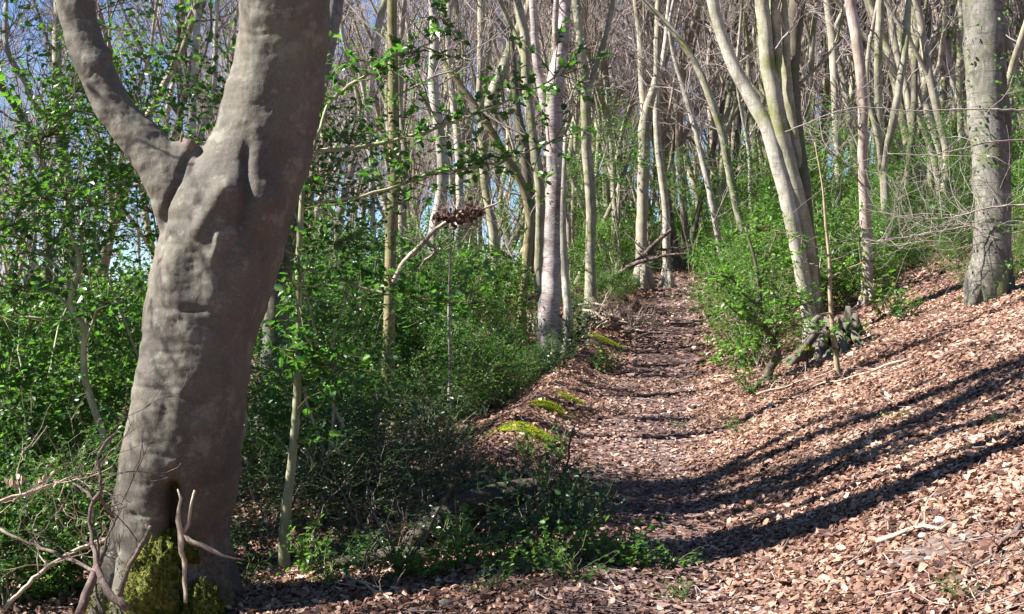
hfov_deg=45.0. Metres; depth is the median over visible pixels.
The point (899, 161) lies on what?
holly bush
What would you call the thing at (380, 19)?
birch tree
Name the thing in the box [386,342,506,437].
holly bush
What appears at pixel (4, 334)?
holly bush
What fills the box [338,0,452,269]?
bare tree
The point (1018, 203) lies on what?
holly bush
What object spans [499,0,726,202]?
bare tree
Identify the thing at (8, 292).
holly bush
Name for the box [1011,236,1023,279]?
holly bush
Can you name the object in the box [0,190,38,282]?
bare tree
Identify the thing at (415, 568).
holly seedling
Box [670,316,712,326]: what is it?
fallen stick
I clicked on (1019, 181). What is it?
holly bush
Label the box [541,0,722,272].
bare tree
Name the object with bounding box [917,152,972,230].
holly bush
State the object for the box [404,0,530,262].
bare tree
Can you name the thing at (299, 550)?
holly seedling
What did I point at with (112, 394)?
holly bush
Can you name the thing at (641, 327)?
dead branch
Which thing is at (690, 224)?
undergrowth
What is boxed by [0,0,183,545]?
holly tree
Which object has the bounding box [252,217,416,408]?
holly bush
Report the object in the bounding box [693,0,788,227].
bare tree
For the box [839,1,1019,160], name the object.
bare tree
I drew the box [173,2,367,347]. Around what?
bare tree
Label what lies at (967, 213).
bare branch
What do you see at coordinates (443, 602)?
stone
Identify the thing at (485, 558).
holly shoot
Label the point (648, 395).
fallen stick
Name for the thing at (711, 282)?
holly bush
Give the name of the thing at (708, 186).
leaning tree
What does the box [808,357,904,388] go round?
fallen stick
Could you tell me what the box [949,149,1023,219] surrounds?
holly bush
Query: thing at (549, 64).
bare tree
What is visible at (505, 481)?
holly seedling
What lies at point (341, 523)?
holly seedling
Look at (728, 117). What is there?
bare tree
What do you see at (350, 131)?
bare tree
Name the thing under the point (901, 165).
holly tree
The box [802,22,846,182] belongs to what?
bare tree
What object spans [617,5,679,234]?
bare tree
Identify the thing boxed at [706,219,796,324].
holly bush
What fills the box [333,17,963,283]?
distant woodland
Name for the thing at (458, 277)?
holly bush
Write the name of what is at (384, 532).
bramble
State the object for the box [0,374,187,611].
dead branch
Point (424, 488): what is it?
holly bush
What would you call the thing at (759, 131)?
bare tree
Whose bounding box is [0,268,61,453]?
holly bush
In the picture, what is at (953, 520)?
bare ground
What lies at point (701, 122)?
bare tree
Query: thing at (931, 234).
holly bush
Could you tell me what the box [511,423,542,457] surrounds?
holly seedling
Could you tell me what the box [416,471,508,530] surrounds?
holly seedling
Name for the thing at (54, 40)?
beech tree
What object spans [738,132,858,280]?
holly bush
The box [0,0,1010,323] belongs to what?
sky
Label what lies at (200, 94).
bare tree
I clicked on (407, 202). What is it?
bare tree
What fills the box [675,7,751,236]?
bare tree
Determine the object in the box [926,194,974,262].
holly bush
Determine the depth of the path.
9.97 m
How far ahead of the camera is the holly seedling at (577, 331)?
16.44 m
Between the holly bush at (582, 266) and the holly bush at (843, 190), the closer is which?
the holly bush at (582, 266)
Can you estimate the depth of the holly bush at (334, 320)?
12.38 m
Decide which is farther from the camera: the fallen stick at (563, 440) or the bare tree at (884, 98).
the bare tree at (884, 98)
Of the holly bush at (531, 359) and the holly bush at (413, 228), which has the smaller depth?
the holly bush at (531, 359)
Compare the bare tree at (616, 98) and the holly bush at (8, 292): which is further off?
the bare tree at (616, 98)
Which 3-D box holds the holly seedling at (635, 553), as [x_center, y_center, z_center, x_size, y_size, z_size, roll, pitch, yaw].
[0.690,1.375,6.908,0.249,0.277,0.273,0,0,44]
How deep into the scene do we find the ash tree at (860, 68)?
16.89 m
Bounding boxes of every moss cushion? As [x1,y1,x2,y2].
[482,420,579,448]
[524,398,574,419]
[555,391,586,405]
[586,333,625,347]
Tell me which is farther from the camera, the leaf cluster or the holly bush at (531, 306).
the holly bush at (531, 306)
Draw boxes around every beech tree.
[10,0,238,150]
[24,0,137,292]
[55,0,329,613]
[239,0,343,486]
[400,0,544,339]
[572,0,639,325]
[653,0,742,287]
[808,0,915,268]
[883,0,966,194]
[921,0,1023,306]
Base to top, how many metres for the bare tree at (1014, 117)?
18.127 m
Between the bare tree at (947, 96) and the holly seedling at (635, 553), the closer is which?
the holly seedling at (635, 553)
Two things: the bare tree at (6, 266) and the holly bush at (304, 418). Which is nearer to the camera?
the holly bush at (304, 418)
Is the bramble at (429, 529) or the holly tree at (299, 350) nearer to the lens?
the bramble at (429, 529)
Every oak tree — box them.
[605,0,660,291]
[800,0,868,265]
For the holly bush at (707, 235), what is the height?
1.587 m
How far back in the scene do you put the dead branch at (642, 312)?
19.77 m
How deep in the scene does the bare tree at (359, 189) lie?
56.57 m
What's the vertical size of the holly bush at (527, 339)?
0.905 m
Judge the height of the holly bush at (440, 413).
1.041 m
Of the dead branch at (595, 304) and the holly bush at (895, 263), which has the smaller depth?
the holly bush at (895, 263)
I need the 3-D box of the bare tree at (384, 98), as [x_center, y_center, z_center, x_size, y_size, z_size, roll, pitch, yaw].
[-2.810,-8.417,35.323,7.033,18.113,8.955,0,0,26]
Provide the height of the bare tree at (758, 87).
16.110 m
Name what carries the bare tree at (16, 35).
on the ground at (953, 514)
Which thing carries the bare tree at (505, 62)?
on the ground at (953, 514)
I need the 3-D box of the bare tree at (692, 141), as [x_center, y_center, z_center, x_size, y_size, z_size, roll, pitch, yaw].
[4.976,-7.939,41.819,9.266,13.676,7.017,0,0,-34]
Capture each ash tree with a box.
[407,0,514,341]
[800,0,875,307]
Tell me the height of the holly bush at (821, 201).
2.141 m
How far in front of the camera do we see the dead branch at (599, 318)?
19.73 m
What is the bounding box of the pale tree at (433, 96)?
[397,0,504,365]
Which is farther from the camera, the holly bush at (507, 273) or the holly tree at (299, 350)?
the holly bush at (507, 273)
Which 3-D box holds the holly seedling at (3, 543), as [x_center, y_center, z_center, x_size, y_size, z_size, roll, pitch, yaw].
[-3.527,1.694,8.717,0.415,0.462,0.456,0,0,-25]
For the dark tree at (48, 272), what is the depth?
14.02 m
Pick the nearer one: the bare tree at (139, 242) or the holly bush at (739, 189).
the holly bush at (739, 189)
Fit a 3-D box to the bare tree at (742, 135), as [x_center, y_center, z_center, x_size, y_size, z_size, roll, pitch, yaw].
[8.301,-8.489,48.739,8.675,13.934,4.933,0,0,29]
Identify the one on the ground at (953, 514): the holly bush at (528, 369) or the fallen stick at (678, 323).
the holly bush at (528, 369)
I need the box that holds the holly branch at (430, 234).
[391,149,500,282]
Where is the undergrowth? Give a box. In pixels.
[106,52,1023,385]
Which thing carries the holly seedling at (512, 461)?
on the ground at (953, 514)
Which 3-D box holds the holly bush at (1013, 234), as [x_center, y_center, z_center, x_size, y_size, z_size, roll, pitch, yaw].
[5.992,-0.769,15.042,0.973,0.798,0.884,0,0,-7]
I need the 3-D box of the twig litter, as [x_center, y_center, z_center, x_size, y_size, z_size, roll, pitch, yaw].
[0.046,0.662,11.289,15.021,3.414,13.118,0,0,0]
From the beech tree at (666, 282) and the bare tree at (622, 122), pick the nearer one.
the beech tree at (666, 282)
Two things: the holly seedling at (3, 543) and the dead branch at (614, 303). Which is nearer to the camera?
the holly seedling at (3, 543)
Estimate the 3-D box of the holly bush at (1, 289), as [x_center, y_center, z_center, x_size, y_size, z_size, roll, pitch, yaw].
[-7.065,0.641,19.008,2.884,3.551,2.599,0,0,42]
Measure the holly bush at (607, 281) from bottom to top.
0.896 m
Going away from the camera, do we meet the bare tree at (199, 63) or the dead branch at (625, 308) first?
the dead branch at (625, 308)
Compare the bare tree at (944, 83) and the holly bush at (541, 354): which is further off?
the bare tree at (944, 83)
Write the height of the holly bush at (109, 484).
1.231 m
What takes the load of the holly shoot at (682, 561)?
on the ground at (953, 514)
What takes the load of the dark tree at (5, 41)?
on the ground at (953, 514)
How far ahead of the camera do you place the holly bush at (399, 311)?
15.01 m
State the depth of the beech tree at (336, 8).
11.39 m
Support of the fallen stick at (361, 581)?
on the fallen leaves
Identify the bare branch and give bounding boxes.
[785,45,1023,131]
[790,120,1023,269]
[794,57,1023,211]
[828,114,1023,312]
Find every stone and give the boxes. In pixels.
[439,599,452,608]
[918,532,927,538]
[933,516,946,524]
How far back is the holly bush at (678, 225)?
36.85 m
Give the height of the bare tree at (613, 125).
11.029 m
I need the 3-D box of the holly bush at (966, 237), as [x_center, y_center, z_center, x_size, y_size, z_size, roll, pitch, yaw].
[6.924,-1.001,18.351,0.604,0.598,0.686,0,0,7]
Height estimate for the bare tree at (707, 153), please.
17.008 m
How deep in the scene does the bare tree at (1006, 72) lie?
40.47 m
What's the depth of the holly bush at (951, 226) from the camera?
21.56 m
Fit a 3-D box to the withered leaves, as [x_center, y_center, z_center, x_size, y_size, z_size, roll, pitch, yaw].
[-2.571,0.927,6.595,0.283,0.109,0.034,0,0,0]
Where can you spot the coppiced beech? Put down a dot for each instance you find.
(786, 151)
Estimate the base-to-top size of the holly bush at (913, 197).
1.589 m
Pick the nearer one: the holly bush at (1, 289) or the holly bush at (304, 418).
the holly bush at (304, 418)
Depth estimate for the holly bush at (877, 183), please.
24.60 m
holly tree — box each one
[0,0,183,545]
[0,5,196,528]
[0,173,147,505]
[15,0,236,358]
[83,0,373,448]
[212,32,469,523]
[257,0,612,569]
[381,201,498,435]
[465,130,545,306]
[545,135,624,304]
[566,84,661,288]
[619,138,684,265]
[655,135,725,275]
[683,201,823,381]
[707,112,775,236]
[749,117,827,190]
[801,81,873,273]
[821,103,887,205]
[867,100,936,243]
[904,91,970,233]
[1006,57,1023,230]
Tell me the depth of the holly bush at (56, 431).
8.47 m
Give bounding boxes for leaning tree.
[439,0,546,348]
[606,0,769,254]
[608,0,746,265]
[873,0,928,247]
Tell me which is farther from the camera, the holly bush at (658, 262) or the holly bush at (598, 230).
the holly bush at (658, 262)
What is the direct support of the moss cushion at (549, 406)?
on the ground at (953, 514)
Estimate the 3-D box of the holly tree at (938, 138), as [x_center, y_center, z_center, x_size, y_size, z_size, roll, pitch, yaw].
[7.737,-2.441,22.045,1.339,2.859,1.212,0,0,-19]
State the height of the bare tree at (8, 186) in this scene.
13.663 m
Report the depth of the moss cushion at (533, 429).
11.04 m
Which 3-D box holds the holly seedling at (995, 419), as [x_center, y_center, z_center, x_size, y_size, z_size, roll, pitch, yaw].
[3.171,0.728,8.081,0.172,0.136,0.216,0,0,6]
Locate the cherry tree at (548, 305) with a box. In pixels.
[514,0,593,374]
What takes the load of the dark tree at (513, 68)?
on the ground at (953, 514)
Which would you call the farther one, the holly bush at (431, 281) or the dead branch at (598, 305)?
the dead branch at (598, 305)
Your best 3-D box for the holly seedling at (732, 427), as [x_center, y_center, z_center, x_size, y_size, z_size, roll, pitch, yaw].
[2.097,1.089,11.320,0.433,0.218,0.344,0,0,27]
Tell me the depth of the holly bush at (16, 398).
8.84 m
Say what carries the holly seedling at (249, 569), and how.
on the ground at (953, 514)
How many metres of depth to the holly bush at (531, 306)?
20.91 m
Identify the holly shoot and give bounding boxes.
[428,500,480,570]
[454,531,514,567]
[545,515,609,557]
[606,546,701,568]
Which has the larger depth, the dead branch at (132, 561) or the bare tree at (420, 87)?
the bare tree at (420, 87)
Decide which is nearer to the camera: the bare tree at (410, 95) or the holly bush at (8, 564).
the holly bush at (8, 564)
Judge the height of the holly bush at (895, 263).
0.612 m
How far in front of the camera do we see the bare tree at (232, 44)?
35.65 m
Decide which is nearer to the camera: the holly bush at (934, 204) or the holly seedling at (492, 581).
the holly seedling at (492, 581)
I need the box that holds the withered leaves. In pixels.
[4,471,56,490]
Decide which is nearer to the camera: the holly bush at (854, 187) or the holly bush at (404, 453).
the holly bush at (404, 453)
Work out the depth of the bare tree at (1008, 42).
35.46 m
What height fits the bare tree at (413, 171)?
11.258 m
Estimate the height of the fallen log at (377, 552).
0.530 m
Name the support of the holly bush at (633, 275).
on the ground at (953, 514)
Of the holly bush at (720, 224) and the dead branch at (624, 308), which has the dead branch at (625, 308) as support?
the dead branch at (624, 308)
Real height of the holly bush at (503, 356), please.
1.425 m
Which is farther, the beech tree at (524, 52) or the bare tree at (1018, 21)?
the bare tree at (1018, 21)
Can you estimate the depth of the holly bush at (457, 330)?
14.44 m
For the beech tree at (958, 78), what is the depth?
25.89 m
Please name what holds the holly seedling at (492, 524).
on the ground at (953, 514)
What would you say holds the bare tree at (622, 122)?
on the ground at (953, 514)
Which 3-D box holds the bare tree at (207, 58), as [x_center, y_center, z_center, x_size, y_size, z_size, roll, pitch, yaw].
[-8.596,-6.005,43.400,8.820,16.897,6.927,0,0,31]
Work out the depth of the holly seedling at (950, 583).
5.19 m
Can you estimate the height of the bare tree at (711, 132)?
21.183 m
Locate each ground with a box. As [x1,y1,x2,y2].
[3,220,1023,613]
[884,528,1000,574]
[916,514,973,540]
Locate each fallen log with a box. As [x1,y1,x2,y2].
[332,496,557,568]
[373,412,591,547]
[585,480,629,510]
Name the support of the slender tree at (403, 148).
on the ground at (953, 514)
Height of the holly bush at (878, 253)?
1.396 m
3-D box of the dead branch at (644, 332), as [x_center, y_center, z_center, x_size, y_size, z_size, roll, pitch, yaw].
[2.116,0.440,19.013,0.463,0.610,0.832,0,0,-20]
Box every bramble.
[340,459,449,569]
[399,499,444,566]
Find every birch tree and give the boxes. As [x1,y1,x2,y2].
[307,0,457,392]
[317,0,404,377]
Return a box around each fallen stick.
[327,541,404,603]
[531,426,587,451]
[637,377,698,396]
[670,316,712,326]
[756,363,847,394]
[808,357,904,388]
[875,491,955,543]
[939,505,1023,566]
[958,527,1018,604]
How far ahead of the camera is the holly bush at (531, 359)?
15.29 m
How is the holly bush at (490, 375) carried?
on the ground at (953, 514)
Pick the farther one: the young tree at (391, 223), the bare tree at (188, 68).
the bare tree at (188, 68)
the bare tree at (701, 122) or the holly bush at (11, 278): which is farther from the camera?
the bare tree at (701, 122)
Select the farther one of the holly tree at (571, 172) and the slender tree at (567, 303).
the holly tree at (571, 172)
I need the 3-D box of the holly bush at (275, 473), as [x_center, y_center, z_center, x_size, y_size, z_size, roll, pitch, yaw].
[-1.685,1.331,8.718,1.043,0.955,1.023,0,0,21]
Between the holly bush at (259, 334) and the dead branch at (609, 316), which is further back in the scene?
the dead branch at (609, 316)
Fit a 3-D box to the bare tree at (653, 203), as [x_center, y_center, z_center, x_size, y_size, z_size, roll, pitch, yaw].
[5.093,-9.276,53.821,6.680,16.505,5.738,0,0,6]
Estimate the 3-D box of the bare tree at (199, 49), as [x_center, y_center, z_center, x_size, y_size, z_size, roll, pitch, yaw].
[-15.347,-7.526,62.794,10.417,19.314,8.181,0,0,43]
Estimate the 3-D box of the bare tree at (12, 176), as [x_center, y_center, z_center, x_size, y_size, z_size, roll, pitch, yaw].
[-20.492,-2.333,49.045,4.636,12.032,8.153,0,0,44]
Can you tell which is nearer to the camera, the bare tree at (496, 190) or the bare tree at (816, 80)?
the bare tree at (496, 190)
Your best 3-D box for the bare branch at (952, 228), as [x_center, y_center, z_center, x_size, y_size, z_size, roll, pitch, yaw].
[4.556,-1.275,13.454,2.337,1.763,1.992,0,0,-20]
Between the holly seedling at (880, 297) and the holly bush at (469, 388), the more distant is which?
the holly seedling at (880, 297)
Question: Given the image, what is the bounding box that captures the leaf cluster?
[428,178,496,234]
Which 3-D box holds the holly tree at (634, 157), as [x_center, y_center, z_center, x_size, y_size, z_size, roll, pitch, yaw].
[2.053,-2.432,25.969,2.221,4.494,2.506,0,0,-26]
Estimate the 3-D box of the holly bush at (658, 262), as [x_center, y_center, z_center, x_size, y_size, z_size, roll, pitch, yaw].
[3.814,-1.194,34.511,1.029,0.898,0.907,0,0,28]
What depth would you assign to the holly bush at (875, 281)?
17.38 m
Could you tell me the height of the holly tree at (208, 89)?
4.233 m
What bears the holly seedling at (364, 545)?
on the ground at (953, 514)
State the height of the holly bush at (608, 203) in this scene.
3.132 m
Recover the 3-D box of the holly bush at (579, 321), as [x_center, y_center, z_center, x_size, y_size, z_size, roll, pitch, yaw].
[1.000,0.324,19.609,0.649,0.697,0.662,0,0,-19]
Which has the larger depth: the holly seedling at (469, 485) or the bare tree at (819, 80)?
the bare tree at (819, 80)
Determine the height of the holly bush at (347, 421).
1.339 m
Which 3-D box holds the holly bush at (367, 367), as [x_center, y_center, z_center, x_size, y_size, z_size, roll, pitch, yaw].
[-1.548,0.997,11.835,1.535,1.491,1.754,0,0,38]
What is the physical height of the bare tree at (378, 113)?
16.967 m
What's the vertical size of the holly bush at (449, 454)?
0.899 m
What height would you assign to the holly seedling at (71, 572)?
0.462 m
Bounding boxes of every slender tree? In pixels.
[0,67,153,384]
[361,0,492,347]
[398,0,420,376]
[560,135,575,361]
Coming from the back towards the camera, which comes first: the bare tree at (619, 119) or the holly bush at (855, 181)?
the bare tree at (619, 119)
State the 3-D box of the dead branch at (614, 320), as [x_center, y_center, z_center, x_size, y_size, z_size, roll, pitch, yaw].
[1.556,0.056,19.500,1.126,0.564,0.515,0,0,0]
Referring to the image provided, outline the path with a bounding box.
[545,271,729,613]
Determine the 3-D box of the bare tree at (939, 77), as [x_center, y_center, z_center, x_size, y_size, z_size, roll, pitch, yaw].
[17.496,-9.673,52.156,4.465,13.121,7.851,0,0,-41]
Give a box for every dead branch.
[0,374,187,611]
[0,404,118,563]
[0,484,113,613]
[74,486,126,613]
[118,524,152,596]
[572,290,614,315]
[579,299,617,310]
[581,296,646,324]
[582,285,621,316]
[583,303,617,321]
[586,286,628,325]
[587,290,638,319]
[589,291,623,320]
[592,288,623,326]
[596,303,618,329]
[597,289,645,321]
[601,283,629,311]
[606,291,639,314]
[613,305,658,330]
[614,286,655,328]
[616,301,644,314]
[619,290,660,329]
[621,298,663,338]
[622,296,663,328]
[622,304,649,341]
[622,305,649,337]
[626,318,668,344]
[632,301,690,340]
[633,288,666,323]
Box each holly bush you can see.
[0,240,132,409]
[0,245,145,381]
[0,257,142,451]
[0,263,141,518]
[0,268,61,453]
[0,281,56,404]
[0,299,109,467]
[0,306,128,556]
[0,311,253,539]
[0,352,127,561]
[0,421,113,604]
[0,441,117,596]
[2,254,141,443]
[3,408,124,581]
[16,231,274,446]
[42,221,153,422]
[231,433,349,537]
[238,416,399,533]
[241,327,306,451]
[241,331,421,497]
[241,345,348,494]
[243,371,437,513]
[247,336,430,453]
[248,366,372,496]
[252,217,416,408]
[257,258,419,426]
[259,210,382,366]
[266,409,442,533]
[291,196,416,374]
[294,199,438,416]
[299,348,494,491]
[307,408,476,521]
[313,240,447,410]
[325,211,475,373]
[337,375,443,475]
[350,232,472,405]
[355,202,491,356]
[364,315,490,418]
[376,373,501,467]
[376,465,469,528]
[377,402,499,495]
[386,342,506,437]
[397,218,503,339]
[397,306,508,417]
[401,233,510,396]
[409,315,536,416]
[421,326,542,417]
[432,449,511,493]
[434,221,539,360]
[463,304,529,385]
[473,243,535,345]
[488,336,534,380]
[491,316,536,368]
[505,344,547,390]
[507,352,544,384]
[526,331,576,373]
[526,338,554,369]
[560,235,599,313]
[560,305,595,330]
[570,204,634,293]
[573,295,597,325]
[574,228,607,281]
[575,201,624,278]
[578,269,625,309]
[595,195,652,270]
[601,263,642,302]
[604,187,673,267]
[615,271,643,290]
[623,247,656,273]
[625,216,680,271]
[649,254,662,271]
[652,210,689,268]
[654,196,706,232]
[671,234,792,343]
[671,244,839,367]
[674,175,737,241]
[675,205,725,264]
[680,217,774,302]
[683,263,799,368]
[685,218,783,319]
[690,222,711,264]
[703,200,760,264]
[703,209,735,249]
[705,223,740,267]
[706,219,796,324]
[713,216,845,336]
[714,157,775,236]
[719,188,793,277]
[726,178,901,312]
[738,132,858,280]
[758,186,818,244]
[811,177,848,243]
[813,193,873,280]
[815,170,875,233]
[818,209,919,294]
[818,223,876,303]
[820,268,860,312]
[828,163,893,213]
[833,162,902,247]
[833,188,905,252]
[834,276,860,301]
[840,205,906,284]
[851,266,891,295]
[854,159,925,242]
[855,195,934,274]
[868,141,919,227]
[873,248,909,282]
[876,173,934,252]
[888,238,922,265]
[899,236,935,268]
[902,134,970,177]
[907,221,934,260]
[911,216,949,250]
[913,187,965,249]
[913,239,953,275]
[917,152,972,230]
[923,145,970,212]
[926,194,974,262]
[926,227,968,258]
[931,241,972,281]
[936,201,968,243]
[939,248,970,287]
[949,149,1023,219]
[951,174,974,224]
[958,228,972,246]
[966,136,1023,197]
[969,212,1023,262]
[1011,144,1023,184]
[1011,154,1023,227]
[1011,220,1023,251]
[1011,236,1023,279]
[1013,190,1023,228]
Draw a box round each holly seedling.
[0,522,36,566]
[0,524,40,596]
[4,507,77,539]
[9,552,69,601]
[23,518,79,562]
[46,503,109,556]
[49,533,91,594]
[230,515,256,553]
[230,520,293,565]
[230,526,249,552]
[233,542,297,584]
[285,510,337,573]
[288,529,370,584]
[307,513,379,555]
[331,534,386,573]
[337,532,387,567]
[347,512,420,548]
[364,532,434,576]
[383,535,465,575]
[396,532,465,579]
[397,499,486,557]
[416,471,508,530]
[432,502,493,568]
[441,456,528,527]
[444,500,538,559]
[463,563,531,590]
[470,318,525,370]
[474,443,560,483]
[475,483,584,550]
[482,436,598,527]
[484,525,539,575]
[495,370,535,397]
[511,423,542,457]
[514,464,624,547]
[517,511,573,572]
[522,462,609,518]
[528,529,620,580]
[531,295,608,357]
[532,318,600,374]
[542,423,570,457]
[554,509,631,561]
[558,470,634,540]
[582,516,663,563]
[586,340,622,372]
[612,526,659,568]
[640,532,706,567]
[647,574,695,601]
[670,419,686,428]
[717,336,768,368]
[722,413,761,431]
[723,363,786,393]
[844,315,868,339]
[856,267,916,321]
[877,406,913,420]
[878,286,951,319]
[934,566,995,598]
[983,407,1011,423]
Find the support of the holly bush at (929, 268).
on the ground at (953, 514)
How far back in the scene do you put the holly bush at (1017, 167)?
24.21 m
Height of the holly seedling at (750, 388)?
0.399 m
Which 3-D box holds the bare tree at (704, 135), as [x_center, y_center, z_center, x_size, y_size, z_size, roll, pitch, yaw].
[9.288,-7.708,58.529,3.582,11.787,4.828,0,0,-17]
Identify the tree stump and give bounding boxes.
[782,306,876,369]
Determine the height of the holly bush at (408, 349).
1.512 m
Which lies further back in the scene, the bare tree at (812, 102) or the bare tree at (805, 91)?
the bare tree at (812, 102)
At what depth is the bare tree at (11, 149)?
56.97 m
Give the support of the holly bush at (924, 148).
on the ground at (953, 514)
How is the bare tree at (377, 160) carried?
on the ground at (953, 514)
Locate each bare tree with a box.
[0,0,53,87]
[0,0,176,271]
[0,3,38,241]
[0,3,223,277]
[0,21,157,306]
[0,53,37,281]
[0,72,75,344]
[0,101,35,264]
[0,115,84,284]
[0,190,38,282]
[1,0,196,301]
[1,84,124,283]
[2,0,238,327]
[8,0,238,272]
[54,65,134,286]
[93,0,238,242]
[98,0,348,235]
[98,15,221,135]
[106,113,161,302]
[135,0,238,139]
[141,0,238,144]
[141,1,337,133]
[171,0,373,135]
[171,42,229,141]
[172,7,329,320]
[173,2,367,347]
[204,2,425,219]
[205,1,347,256]
[205,16,451,257]
[221,0,385,310]
[221,0,424,258]
[224,0,430,255]
[238,0,377,263]
[305,0,419,294]
[316,6,506,305]
[328,0,499,294]
[328,1,422,261]
[330,0,477,295]
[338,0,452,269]
[338,1,414,231]
[352,0,495,249]
[369,0,521,322]
[379,12,469,269]
[379,67,440,209]
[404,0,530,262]
[406,0,620,284]
[410,0,568,233]
[410,2,621,257]
[413,0,537,248]
[415,0,547,276]
[418,0,600,283]
[426,23,520,255]
[439,11,649,285]
[464,0,632,294]
[466,0,624,242]
[469,4,633,228]
[488,14,565,282]
[489,0,668,274]
[492,8,636,183]
[493,12,648,205]
[494,0,686,283]
[495,0,672,207]
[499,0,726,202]
[506,0,677,275]
[508,0,572,209]
[534,3,651,188]
[537,6,660,226]
[538,0,650,277]
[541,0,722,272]
[542,0,680,205]
[571,1,707,203]
[575,6,702,242]
[577,18,701,218]
[589,0,760,210]
[590,12,649,210]
[591,0,633,226]
[593,6,659,209]
[600,0,810,253]
[601,0,753,270]
[608,16,702,215]
[612,48,688,211]
[615,0,824,271]
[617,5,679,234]
[628,0,699,207]
[632,4,744,200]
[644,0,840,262]
[648,14,812,161]
[666,0,867,229]
[667,37,717,191]
[668,2,822,226]
[669,14,750,217]
[670,28,717,216]
[672,24,849,185]
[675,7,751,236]
[676,0,759,201]
[677,2,849,173]
[677,20,759,212]
[677,29,844,216]
[682,0,812,239]
[683,0,775,193]
[688,0,833,237]
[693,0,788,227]
[694,2,842,197]
[696,0,886,182]
[697,3,824,159]
[702,1,923,199]
[716,4,815,208]
[723,0,838,162]
[733,0,940,210]
[787,0,866,204]
[801,0,909,146]
[801,13,909,187]
[801,14,872,180]
[801,42,845,118]
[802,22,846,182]
[804,0,924,162]
[805,0,966,215]
[806,2,922,188]
[809,0,1022,154]
[811,0,938,224]
[813,0,948,207]
[817,1,920,214]
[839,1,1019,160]
[844,0,1023,236]
[856,0,1023,144]
[856,0,1023,170]
[867,4,1020,170]
[868,64,877,174]
[886,8,964,112]
[890,0,1016,173]
[892,0,965,80]
[895,3,1018,201]
[907,0,1023,184]
[907,17,938,137]
[909,1,1011,157]
[931,3,1023,157]
[937,6,1016,149]
[1004,0,1023,60]
[1004,21,1023,142]
[1005,0,1023,88]
[1005,15,1023,71]
[1006,3,1023,193]
[1009,7,1023,156]
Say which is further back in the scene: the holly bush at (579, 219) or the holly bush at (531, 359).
the holly bush at (579, 219)
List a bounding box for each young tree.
[326,0,516,434]
[734,142,866,376]
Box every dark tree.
[0,0,71,394]
[0,83,145,393]
[485,0,553,331]
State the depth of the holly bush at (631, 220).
35.85 m
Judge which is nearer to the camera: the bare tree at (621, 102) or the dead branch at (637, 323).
the dead branch at (637, 323)
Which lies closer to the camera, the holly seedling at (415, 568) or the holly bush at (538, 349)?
the holly seedling at (415, 568)
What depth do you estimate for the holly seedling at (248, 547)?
7.93 m
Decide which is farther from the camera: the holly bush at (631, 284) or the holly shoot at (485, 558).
the holly bush at (631, 284)
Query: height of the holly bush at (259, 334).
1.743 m
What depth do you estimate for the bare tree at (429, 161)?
48.02 m
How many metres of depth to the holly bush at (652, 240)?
38.37 m
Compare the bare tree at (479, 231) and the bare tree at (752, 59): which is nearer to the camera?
the bare tree at (752, 59)
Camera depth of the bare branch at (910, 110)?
12.99 m
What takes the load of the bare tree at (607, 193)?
on the ground at (953, 514)
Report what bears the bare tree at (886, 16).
on the ground at (953, 514)
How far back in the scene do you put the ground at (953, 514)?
9.18 m
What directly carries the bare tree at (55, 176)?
on the ground at (953, 514)
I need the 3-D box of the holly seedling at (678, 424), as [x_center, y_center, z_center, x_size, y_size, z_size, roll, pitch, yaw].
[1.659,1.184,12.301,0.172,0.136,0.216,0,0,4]
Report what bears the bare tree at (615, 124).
on the ground at (953, 514)
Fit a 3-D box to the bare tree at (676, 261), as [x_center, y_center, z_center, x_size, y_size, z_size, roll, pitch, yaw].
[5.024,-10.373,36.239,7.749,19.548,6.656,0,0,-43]
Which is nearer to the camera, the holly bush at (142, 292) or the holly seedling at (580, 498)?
the holly seedling at (580, 498)
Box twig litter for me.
[0,269,1023,613]
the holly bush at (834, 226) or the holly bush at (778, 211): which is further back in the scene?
the holly bush at (778, 211)
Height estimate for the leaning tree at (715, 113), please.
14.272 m
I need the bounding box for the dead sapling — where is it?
[175,489,244,602]
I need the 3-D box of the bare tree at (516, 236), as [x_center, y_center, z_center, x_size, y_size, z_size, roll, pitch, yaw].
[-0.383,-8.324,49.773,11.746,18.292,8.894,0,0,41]
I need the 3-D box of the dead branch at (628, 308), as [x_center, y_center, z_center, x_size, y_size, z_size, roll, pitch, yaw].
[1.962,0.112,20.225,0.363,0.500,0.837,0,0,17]
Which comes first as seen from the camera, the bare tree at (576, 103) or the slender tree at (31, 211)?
the slender tree at (31, 211)
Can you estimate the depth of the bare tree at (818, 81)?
66.64 m
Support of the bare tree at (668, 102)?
on the ground at (953, 514)
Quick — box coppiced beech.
[706,0,880,346]
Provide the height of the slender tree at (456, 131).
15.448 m
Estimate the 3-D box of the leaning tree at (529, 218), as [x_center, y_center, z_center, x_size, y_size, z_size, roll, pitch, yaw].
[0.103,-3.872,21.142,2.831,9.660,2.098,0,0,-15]
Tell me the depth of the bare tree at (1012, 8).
33.92 m
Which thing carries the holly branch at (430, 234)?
attached to the holly tree at (430, 312)
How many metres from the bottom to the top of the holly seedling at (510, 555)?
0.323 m
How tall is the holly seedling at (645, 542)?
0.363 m
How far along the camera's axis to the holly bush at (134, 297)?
14.22 m
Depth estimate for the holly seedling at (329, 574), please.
7.23 m
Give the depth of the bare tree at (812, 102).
54.87 m
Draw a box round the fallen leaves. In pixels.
[0,198,1023,613]

